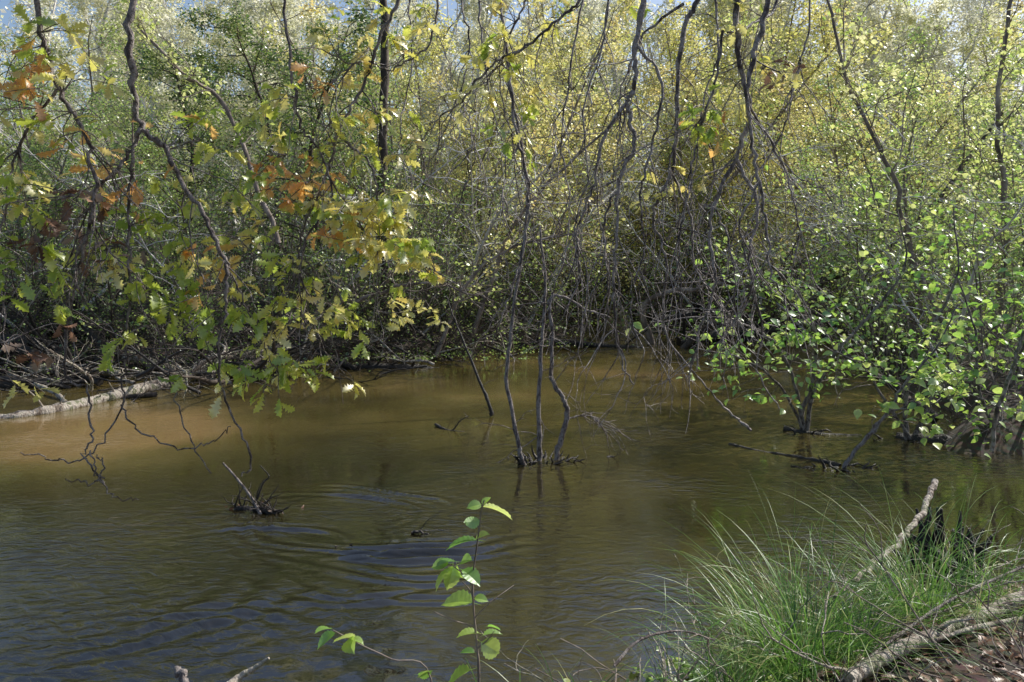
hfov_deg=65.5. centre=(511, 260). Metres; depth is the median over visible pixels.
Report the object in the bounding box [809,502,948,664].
fallen twig
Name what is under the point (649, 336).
leaning tree
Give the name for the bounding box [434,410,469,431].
floating branch
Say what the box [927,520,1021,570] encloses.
fallen twig
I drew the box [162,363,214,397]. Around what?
dead branch
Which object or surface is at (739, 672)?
grass tussock
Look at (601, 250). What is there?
willow shrub
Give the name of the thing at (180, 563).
water
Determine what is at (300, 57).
oak tree
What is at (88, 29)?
birch tree
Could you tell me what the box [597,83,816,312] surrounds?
alder tree
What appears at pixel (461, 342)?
bramble thicket
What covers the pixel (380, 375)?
dead branch
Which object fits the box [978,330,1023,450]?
dead sapling
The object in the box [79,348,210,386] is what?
dead branch
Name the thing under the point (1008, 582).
fallen twig
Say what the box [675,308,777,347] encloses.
fallen log
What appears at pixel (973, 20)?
birch tree
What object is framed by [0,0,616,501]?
oak tree
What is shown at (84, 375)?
dead branch
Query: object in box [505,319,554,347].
dead branch
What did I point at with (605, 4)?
birch tree
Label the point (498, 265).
leaning tree
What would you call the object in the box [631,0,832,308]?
alder tree
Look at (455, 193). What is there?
bare tree
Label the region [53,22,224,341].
willow tree
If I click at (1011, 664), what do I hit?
fallen twig
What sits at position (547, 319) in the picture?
dead branch
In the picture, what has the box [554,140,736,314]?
willow shrub
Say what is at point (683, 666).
bramble plant
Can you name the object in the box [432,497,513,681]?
alder seedling
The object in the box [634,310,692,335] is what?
dead branch
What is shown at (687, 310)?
bramble thicket
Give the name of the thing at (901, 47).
alder tree
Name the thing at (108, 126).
alder tree
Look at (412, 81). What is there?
alder tree
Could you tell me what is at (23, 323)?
bramble thicket
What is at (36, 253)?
willow shrub
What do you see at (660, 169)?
bare tree
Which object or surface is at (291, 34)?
birch tree
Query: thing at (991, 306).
water shrub
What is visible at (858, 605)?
fallen twig
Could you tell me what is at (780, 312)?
bramble thicket
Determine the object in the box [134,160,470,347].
willow shrub
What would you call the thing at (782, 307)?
bare tree
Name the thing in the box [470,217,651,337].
willow shrub
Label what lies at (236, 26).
oak tree
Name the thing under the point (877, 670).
fallen twig
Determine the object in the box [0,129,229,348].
willow shrub
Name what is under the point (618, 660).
fallen branch
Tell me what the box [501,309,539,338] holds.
dead branch
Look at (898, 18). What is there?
birch tree
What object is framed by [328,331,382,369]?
dead branch
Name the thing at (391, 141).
willow tree
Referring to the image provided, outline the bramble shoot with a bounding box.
[315,626,432,681]
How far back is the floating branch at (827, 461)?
8.12 m
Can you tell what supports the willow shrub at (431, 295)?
on the ground
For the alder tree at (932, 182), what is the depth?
26.20 m
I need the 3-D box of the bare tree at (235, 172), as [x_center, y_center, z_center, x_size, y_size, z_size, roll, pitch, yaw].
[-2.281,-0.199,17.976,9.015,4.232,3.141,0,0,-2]
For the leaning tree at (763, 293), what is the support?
on the water
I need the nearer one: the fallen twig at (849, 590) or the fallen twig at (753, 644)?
the fallen twig at (753, 644)
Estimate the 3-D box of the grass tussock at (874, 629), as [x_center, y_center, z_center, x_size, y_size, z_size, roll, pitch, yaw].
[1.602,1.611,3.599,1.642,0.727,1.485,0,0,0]
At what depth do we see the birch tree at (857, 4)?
33.09 m
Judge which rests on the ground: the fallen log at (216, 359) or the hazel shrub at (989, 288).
the hazel shrub at (989, 288)
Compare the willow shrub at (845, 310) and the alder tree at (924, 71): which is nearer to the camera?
the willow shrub at (845, 310)
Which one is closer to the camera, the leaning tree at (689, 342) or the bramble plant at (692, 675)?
the bramble plant at (692, 675)
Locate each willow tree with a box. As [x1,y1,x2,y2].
[0,17,30,299]
[0,28,167,332]
[0,56,151,308]
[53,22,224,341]
[248,48,432,319]
[325,22,478,330]
[649,114,784,313]
[777,13,980,354]
[915,9,1023,308]
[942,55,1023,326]
[970,155,1023,365]
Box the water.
[0,317,1023,681]
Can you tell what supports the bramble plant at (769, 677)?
on the ground
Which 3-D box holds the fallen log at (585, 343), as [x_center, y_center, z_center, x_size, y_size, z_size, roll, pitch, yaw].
[1.541,1.677,18.488,3.226,0.793,0.459,0,0,2]
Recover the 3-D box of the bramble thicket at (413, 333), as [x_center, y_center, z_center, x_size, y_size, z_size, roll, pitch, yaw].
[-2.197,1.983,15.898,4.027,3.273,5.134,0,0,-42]
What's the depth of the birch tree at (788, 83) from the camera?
42.32 m
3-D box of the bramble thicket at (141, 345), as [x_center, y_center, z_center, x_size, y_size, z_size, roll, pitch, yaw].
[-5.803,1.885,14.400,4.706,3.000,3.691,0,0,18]
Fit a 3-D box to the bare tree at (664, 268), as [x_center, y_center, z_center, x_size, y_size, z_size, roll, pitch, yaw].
[6.129,-0.841,22.761,12.878,6.046,4.488,0,0,-27]
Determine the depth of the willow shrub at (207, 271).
15.63 m
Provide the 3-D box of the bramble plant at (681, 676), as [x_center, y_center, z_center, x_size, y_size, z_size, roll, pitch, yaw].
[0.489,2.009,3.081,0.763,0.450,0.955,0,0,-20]
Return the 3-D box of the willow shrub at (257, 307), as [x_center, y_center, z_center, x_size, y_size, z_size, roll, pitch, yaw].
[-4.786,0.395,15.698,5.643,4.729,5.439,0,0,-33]
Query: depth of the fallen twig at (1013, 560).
3.88 m
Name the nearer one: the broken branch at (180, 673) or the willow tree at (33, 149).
the broken branch at (180, 673)
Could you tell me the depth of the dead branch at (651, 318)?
22.00 m
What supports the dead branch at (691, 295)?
on the water
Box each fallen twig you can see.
[478,627,544,681]
[534,659,583,681]
[560,638,698,681]
[581,658,640,681]
[638,610,664,681]
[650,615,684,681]
[664,604,740,681]
[674,554,729,681]
[681,573,722,681]
[681,630,751,681]
[687,665,729,681]
[713,623,822,669]
[729,638,818,681]
[737,566,876,615]
[749,579,850,671]
[808,579,960,665]
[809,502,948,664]
[815,578,891,629]
[818,656,950,681]
[821,535,892,655]
[821,591,888,681]
[823,553,866,627]
[823,560,931,606]
[844,622,940,677]
[852,610,917,662]
[852,617,913,666]
[899,571,1021,627]
[924,562,995,609]
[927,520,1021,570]
[929,518,1007,584]
[940,583,1023,619]
[945,597,1023,619]
[947,571,1023,607]
[962,621,1023,669]
[969,578,1023,680]
[970,521,1000,597]
[979,545,1023,592]
[981,571,1023,606]
[995,534,1023,571]
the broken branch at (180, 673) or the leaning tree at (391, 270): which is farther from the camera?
the leaning tree at (391, 270)
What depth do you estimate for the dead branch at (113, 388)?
12.22 m
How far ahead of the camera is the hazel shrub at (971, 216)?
14.36 m
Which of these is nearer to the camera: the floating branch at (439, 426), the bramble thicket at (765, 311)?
the floating branch at (439, 426)
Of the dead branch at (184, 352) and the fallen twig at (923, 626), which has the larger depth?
the dead branch at (184, 352)
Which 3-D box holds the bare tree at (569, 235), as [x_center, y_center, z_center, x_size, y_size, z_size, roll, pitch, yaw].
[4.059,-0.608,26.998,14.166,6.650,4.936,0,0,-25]
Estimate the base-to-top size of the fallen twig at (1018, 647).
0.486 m
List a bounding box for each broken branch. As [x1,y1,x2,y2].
[173,665,188,681]
[227,657,269,681]
[833,478,937,597]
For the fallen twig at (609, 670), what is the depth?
3.51 m
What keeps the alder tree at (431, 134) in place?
on the ground
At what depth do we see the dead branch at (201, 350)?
13.29 m
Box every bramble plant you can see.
[564,673,683,681]
[626,670,686,681]
[632,656,742,681]
[656,646,747,680]
[758,665,806,681]
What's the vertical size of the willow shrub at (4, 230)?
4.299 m
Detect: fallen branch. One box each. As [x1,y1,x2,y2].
[613,629,714,666]
[841,565,1023,681]
[842,588,1023,681]
[935,616,1023,640]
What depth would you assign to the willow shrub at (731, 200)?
23.28 m
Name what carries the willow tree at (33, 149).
on the water
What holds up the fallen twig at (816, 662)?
on the ground
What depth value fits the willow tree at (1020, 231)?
11.67 m
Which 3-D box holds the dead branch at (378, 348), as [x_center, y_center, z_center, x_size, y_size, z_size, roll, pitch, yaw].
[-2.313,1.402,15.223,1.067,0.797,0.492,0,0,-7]
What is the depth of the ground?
10.29 m
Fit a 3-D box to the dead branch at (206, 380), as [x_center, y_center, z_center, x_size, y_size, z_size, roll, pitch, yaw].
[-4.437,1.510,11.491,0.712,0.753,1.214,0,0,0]
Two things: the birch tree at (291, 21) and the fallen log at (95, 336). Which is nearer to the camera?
the fallen log at (95, 336)
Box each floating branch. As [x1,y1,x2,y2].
[411,510,450,533]
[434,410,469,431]
[729,443,841,465]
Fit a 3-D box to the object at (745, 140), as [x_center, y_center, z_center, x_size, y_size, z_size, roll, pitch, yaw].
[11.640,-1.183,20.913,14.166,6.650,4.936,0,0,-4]
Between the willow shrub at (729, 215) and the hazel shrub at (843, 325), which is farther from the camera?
the willow shrub at (729, 215)
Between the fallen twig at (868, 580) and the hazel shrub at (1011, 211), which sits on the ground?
the fallen twig at (868, 580)
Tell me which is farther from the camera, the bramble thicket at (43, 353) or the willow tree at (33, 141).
the willow tree at (33, 141)
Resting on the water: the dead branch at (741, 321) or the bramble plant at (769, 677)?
the dead branch at (741, 321)
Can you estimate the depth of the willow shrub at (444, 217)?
18.87 m
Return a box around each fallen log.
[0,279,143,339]
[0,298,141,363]
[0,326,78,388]
[0,374,183,418]
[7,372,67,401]
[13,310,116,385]
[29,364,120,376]
[60,296,117,369]
[122,345,173,370]
[168,346,305,383]
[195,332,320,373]
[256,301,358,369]
[275,316,391,344]
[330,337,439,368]
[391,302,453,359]
[506,330,522,348]
[515,315,648,347]
[652,291,766,326]
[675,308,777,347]
[694,290,758,344]
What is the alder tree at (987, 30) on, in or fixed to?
on the ground
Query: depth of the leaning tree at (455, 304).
15.48 m
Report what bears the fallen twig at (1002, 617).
on the ground
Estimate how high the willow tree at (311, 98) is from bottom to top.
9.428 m
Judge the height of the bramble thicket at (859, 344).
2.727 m
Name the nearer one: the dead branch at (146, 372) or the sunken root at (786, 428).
the sunken root at (786, 428)
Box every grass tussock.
[440,657,639,681]
[482,644,608,681]
[551,655,654,681]
[566,487,1023,681]
[595,579,860,681]
[606,622,780,681]
[681,519,1023,681]
[725,466,1023,661]
[893,512,1023,605]
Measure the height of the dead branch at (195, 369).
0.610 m
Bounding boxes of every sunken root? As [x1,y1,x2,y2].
[783,424,858,434]
[896,432,951,444]
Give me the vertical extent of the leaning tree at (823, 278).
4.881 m
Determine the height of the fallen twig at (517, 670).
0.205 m
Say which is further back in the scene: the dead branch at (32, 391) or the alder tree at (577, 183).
the alder tree at (577, 183)
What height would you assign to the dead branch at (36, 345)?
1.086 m
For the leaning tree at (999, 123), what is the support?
on the ground
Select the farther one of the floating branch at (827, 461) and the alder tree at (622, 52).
the alder tree at (622, 52)
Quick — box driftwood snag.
[221,462,303,514]
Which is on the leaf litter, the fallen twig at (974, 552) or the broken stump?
the fallen twig at (974, 552)
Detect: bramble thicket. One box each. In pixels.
[0,293,50,368]
[0,306,160,381]
[1,333,79,383]
[45,282,305,380]
[58,335,203,389]
[141,313,394,369]
[215,316,461,372]
[340,280,531,366]
[344,280,575,366]
[395,277,608,357]
[464,292,633,349]
[487,296,636,340]
[619,281,788,335]
[642,299,796,340]
[722,287,845,339]
[754,297,840,338]
[778,285,922,348]
[779,284,883,336]
[835,315,1008,380]
[864,368,1009,425]
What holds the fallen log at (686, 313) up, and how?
on the fallen log at (712, 313)
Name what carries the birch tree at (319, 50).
on the ground
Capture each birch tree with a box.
[0,0,81,276]
[0,23,81,227]
[12,0,155,247]
[20,0,173,279]
[35,0,180,206]
[36,0,180,286]
[87,0,233,307]
[111,0,257,303]
[114,0,269,278]
[132,0,286,291]
[140,0,263,313]
[186,0,329,286]
[193,0,318,288]
[193,0,398,296]
[215,0,363,303]
[245,0,344,293]
[279,6,416,227]
[294,0,445,280]
[357,0,503,275]
[403,0,558,286]
[440,0,540,277]
[465,0,627,296]
[488,0,621,193]
[490,0,599,268]
[515,0,611,126]
[533,0,604,187]
[567,0,748,287]
[576,0,665,189]
[598,0,754,278]
[649,0,772,218]
[652,5,750,204]
[686,0,804,260]
[690,0,846,275]
[708,5,808,247]
[730,0,863,202]
[740,0,890,285]
[764,0,829,206]
[769,6,887,250]
[793,0,953,181]
[811,0,1023,187]
[837,0,969,289]
[848,0,1023,175]
[863,0,1023,177]
[867,0,957,232]
[880,0,1023,171]
[939,0,1023,192]
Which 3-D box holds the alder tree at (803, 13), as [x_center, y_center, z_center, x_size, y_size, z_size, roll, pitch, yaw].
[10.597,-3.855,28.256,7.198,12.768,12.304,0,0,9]
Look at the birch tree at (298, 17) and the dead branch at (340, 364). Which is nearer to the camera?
the dead branch at (340, 364)
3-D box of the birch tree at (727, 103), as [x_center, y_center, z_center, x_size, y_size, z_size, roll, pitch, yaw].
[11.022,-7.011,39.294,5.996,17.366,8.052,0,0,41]
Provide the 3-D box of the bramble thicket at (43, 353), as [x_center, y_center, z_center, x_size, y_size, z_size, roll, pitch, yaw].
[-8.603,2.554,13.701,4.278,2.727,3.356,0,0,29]
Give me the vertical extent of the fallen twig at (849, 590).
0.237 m
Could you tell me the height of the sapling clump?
4.065 m
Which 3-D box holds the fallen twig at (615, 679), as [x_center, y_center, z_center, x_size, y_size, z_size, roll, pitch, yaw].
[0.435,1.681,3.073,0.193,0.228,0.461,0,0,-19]
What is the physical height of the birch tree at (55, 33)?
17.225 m
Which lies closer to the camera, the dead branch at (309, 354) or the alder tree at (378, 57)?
the dead branch at (309, 354)
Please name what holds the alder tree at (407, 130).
on the ground
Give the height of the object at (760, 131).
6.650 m
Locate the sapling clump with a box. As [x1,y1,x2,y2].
[473,82,639,464]
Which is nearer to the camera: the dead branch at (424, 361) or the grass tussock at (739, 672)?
the grass tussock at (739, 672)
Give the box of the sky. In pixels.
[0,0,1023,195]
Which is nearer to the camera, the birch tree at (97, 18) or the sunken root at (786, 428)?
the sunken root at (786, 428)
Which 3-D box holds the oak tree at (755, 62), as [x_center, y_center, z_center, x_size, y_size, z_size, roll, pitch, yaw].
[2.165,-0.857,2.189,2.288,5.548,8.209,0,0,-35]
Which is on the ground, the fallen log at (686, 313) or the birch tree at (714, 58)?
the birch tree at (714, 58)
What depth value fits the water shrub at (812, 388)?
8.88 m
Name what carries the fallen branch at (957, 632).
on the ground
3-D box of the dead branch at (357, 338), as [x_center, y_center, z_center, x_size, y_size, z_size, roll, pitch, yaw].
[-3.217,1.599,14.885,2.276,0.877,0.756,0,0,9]
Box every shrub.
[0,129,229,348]
[0,161,140,310]
[0,165,251,362]
[0,187,184,359]
[0,225,103,338]
[39,146,367,356]
[60,127,419,342]
[109,179,404,346]
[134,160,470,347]
[236,146,571,340]
[273,134,562,346]
[273,177,526,369]
[372,203,574,346]
[379,144,650,337]
[386,159,638,361]
[423,165,680,334]
[442,129,678,327]
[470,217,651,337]
[540,206,694,321]
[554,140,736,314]
[583,187,808,326]
[614,190,836,331]
[625,167,1000,435]
[645,170,875,315]
[714,146,1021,356]
[746,113,1022,356]
[750,163,1001,324]
[755,129,1023,334]
[764,202,1023,444]
[766,128,1023,291]
[769,174,1017,331]
[783,114,1023,369]
[791,304,1022,472]
[795,201,1004,354]
[798,162,1022,383]
[826,203,1022,351]
[838,152,1023,372]
[845,138,1023,392]
[851,113,1023,373]
[880,147,1023,299]
[897,278,1023,457]
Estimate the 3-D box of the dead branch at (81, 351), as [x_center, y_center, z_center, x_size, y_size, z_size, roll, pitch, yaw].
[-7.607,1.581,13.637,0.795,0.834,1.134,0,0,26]
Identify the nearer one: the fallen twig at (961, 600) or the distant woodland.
the fallen twig at (961, 600)
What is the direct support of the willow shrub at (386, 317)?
on the ground
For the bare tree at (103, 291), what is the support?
on the ground
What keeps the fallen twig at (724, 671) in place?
on the leaf litter
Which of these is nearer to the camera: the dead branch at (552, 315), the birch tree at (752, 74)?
the dead branch at (552, 315)
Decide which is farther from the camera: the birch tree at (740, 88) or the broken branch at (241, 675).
the birch tree at (740, 88)
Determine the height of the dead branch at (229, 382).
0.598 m
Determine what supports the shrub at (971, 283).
on the ground
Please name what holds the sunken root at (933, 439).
on the ground
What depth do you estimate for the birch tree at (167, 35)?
26.31 m
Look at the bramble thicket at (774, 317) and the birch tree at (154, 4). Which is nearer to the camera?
the bramble thicket at (774, 317)
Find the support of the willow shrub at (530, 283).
on the ground
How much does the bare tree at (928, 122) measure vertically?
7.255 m
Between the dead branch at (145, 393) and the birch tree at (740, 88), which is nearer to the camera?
the dead branch at (145, 393)
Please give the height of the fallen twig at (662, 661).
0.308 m
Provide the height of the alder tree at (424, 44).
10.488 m
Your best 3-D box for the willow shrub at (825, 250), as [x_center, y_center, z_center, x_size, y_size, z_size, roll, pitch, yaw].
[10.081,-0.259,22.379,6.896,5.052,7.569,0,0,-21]
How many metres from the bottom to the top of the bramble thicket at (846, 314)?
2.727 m
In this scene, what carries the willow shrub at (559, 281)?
on the ground
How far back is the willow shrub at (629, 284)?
29.60 m
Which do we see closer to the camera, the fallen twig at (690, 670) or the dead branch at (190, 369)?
the fallen twig at (690, 670)
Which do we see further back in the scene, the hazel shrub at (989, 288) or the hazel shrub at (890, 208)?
the hazel shrub at (890, 208)
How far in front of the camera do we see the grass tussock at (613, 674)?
2.84 m
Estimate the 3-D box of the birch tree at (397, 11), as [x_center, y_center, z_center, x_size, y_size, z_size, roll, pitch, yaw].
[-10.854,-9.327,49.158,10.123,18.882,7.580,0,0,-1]
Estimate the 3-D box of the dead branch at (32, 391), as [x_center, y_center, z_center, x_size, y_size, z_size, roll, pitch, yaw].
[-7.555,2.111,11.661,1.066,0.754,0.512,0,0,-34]
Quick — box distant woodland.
[0,0,1023,242]
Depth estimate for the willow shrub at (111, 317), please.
15.39 m
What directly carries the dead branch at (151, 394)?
on the water
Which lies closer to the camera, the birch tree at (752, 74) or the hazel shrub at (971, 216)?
the hazel shrub at (971, 216)
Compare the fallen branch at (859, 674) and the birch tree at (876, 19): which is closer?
the fallen branch at (859, 674)
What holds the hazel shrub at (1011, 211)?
on the water
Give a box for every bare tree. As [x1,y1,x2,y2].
[0,109,438,322]
[0,122,316,332]
[1,152,279,315]
[13,77,242,305]
[28,107,417,342]
[123,85,660,316]
[209,69,552,332]
[229,165,604,333]
[269,65,603,333]
[394,68,666,328]
[419,141,781,319]
[517,95,715,319]
[533,70,720,311]
[539,119,923,327]
[614,176,1023,340]
[667,97,993,322]
[688,94,1023,314]
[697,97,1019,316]
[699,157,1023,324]
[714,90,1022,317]
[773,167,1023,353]
[784,87,1023,345]
[807,68,996,294]
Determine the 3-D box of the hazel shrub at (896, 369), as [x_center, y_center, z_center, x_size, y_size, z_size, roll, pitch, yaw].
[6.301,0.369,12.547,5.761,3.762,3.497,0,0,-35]
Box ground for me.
[0,198,1023,681]
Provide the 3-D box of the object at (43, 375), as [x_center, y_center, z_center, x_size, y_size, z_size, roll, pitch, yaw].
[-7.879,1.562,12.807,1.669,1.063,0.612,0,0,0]
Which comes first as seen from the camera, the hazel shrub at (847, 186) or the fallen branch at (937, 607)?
the fallen branch at (937, 607)
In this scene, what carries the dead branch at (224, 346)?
on the water
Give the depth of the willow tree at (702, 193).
25.02 m
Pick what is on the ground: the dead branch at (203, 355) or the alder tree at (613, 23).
the alder tree at (613, 23)
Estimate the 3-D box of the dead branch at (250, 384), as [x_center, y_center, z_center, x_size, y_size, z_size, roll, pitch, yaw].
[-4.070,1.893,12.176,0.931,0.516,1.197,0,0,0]
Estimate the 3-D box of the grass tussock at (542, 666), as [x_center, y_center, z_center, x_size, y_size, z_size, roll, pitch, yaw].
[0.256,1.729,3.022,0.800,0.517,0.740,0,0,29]
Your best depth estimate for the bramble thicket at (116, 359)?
13.76 m
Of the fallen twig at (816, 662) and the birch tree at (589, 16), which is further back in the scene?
the birch tree at (589, 16)
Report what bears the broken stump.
on the water
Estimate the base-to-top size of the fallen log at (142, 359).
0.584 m
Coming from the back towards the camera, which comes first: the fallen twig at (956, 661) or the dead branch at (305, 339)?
the dead branch at (305, 339)
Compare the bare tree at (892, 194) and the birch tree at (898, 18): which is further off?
the birch tree at (898, 18)
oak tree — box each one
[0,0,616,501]
[80,31,295,330]
[160,0,362,315]
[180,5,429,330]
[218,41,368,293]
[371,0,886,440]
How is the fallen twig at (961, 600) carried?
on the ground
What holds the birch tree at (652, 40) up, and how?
on the ground
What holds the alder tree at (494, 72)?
on the ground
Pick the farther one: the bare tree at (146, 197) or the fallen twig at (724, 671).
the bare tree at (146, 197)
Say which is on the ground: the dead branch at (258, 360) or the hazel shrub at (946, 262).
the hazel shrub at (946, 262)
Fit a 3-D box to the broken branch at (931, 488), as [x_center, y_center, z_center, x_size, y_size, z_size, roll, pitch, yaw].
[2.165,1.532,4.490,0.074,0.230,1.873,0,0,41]
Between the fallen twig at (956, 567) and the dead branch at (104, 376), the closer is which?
the fallen twig at (956, 567)
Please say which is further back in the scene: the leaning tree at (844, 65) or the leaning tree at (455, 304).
the leaning tree at (455, 304)
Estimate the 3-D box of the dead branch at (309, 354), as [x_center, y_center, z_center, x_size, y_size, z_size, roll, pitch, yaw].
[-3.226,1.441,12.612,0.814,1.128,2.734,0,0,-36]
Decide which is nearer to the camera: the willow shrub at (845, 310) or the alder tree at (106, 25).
the willow shrub at (845, 310)
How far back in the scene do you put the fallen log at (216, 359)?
13.22 m
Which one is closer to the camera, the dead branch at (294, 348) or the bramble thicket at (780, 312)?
the dead branch at (294, 348)
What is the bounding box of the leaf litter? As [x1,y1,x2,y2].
[792,580,1023,681]
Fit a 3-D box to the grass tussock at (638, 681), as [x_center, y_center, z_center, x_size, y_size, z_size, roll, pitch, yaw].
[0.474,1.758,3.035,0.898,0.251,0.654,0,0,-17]
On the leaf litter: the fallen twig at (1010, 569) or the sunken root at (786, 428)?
the fallen twig at (1010, 569)
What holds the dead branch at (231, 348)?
on the water
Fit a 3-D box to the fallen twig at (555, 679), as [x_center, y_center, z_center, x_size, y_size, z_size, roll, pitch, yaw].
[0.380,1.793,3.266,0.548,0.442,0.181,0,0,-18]
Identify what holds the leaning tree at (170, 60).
on the ground
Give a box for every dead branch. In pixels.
[0,283,54,351]
[0,327,80,386]
[0,364,70,388]
[0,386,37,395]
[1,352,45,371]
[1,355,89,389]
[5,336,114,378]
[13,315,89,374]
[15,319,124,383]
[34,338,97,391]
[47,327,107,375]
[49,306,201,394]
[60,365,188,390]
[63,365,132,377]
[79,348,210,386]
[83,318,170,370]
[87,361,231,384]
[92,392,156,398]
[95,338,161,385]
[95,379,150,390]
[98,347,230,371]
[110,349,233,379]
[130,382,201,401]
[131,326,172,369]
[136,324,237,394]
[149,331,234,373]
[153,357,215,379]
[155,324,217,375]
[161,263,234,359]
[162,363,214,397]
[165,350,224,396]
[173,347,264,370]
[180,355,226,389]
[182,326,244,362]
[191,342,257,371]
[192,329,254,366]
[197,286,300,376]
[205,322,242,377]
[222,365,270,391]
[226,371,306,381]
[227,320,316,357]
[231,330,276,379]
[232,309,317,376]
[236,321,303,373]
[252,304,318,387]
[256,326,345,364]
[291,280,366,356]
[292,320,345,385]
[295,326,397,361]
[325,363,390,381]
[327,314,399,358]
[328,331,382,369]
[333,325,392,371]
[339,315,408,354]
[362,360,426,374]
[366,317,418,351]
[375,340,434,372]
[428,297,512,356]
[440,307,540,364]
[470,309,520,354]
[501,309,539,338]
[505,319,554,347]
[513,327,584,355]
[529,307,561,339]
[534,292,580,340]
[618,305,682,326]
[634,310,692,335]
[645,314,680,336]
[681,249,705,321]
[694,315,779,333]
[696,310,784,328]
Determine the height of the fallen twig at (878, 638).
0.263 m
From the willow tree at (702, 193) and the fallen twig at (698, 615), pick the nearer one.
the fallen twig at (698, 615)
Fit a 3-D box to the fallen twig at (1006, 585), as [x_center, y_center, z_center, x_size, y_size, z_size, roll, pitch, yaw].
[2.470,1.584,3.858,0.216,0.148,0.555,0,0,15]
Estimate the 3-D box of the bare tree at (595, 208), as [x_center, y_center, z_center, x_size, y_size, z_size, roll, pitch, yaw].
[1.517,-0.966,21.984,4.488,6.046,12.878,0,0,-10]
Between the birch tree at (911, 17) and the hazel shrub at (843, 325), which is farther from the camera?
the birch tree at (911, 17)
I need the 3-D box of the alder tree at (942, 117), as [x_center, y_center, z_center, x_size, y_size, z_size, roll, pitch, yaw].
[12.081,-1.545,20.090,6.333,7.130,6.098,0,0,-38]
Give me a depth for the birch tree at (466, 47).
33.18 m
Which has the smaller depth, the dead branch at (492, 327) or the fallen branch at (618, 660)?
the fallen branch at (618, 660)
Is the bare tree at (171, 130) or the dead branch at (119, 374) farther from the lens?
the bare tree at (171, 130)
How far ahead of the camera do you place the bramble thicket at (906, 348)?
13.48 m
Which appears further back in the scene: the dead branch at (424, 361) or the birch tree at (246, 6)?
the birch tree at (246, 6)
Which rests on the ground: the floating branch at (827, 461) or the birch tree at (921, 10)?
the birch tree at (921, 10)
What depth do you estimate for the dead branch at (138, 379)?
13.25 m
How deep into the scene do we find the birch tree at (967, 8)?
37.33 m
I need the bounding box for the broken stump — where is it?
[893,507,993,579]
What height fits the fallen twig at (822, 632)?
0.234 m
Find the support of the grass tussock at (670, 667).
on the ground
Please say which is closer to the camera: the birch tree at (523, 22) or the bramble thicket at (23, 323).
the bramble thicket at (23, 323)
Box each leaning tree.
[112,0,284,243]
[288,0,434,341]
[302,188,519,349]
[391,157,625,356]
[454,40,649,339]
[606,207,769,343]
[680,198,854,350]
[687,199,938,424]
[758,111,1023,335]
[819,0,997,347]
[914,0,1023,350]
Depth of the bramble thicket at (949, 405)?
9.89 m
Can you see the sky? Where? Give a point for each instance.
(3, 3)
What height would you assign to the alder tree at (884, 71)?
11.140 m
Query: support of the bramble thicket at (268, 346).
on the ground
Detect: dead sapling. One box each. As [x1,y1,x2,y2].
[446,296,495,415]
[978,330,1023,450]
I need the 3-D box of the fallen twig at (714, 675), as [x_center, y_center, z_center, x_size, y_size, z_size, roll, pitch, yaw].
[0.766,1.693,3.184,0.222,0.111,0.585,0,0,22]
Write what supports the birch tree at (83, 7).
on the ground
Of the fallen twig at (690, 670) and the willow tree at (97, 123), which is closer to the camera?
the fallen twig at (690, 670)
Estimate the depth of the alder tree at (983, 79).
15.45 m
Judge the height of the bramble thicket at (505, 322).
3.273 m
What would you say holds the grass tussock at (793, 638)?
on the ground
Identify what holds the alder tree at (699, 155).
on the ground
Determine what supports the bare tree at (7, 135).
on the ground
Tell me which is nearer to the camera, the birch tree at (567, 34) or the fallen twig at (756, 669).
the fallen twig at (756, 669)
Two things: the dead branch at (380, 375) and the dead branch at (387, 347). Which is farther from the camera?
the dead branch at (387, 347)
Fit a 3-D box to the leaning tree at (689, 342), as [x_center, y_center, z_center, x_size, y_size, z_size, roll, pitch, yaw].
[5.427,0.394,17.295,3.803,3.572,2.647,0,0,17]
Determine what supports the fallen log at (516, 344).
on the ground
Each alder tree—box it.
[0,0,242,303]
[0,0,249,302]
[0,75,232,317]
[73,40,282,309]
[255,0,515,313]
[301,14,596,305]
[303,28,562,305]
[329,28,520,306]
[330,70,500,281]
[334,42,498,234]
[339,56,516,263]
[417,19,716,332]
[462,79,643,282]
[472,0,639,315]
[506,0,646,300]
[509,0,787,300]
[517,0,767,303]
[572,0,897,321]
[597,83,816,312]
[599,79,845,274]
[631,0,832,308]
[714,0,888,304]
[714,2,1023,311]
[726,0,1023,312]
[741,0,1023,295]
[744,1,1023,288]
[816,0,1023,291]
[826,48,1023,329]
[839,4,1022,301]
[854,64,1023,320]
[890,55,1021,309]
[960,95,1023,329]
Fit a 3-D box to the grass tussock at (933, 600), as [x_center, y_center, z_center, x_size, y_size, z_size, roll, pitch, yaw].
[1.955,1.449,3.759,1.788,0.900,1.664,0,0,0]
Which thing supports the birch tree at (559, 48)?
on the ground
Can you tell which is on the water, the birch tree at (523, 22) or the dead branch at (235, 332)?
the dead branch at (235, 332)
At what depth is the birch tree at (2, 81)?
32.33 m
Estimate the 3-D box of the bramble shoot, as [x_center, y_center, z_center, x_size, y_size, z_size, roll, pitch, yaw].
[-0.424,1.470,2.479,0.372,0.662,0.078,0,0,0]

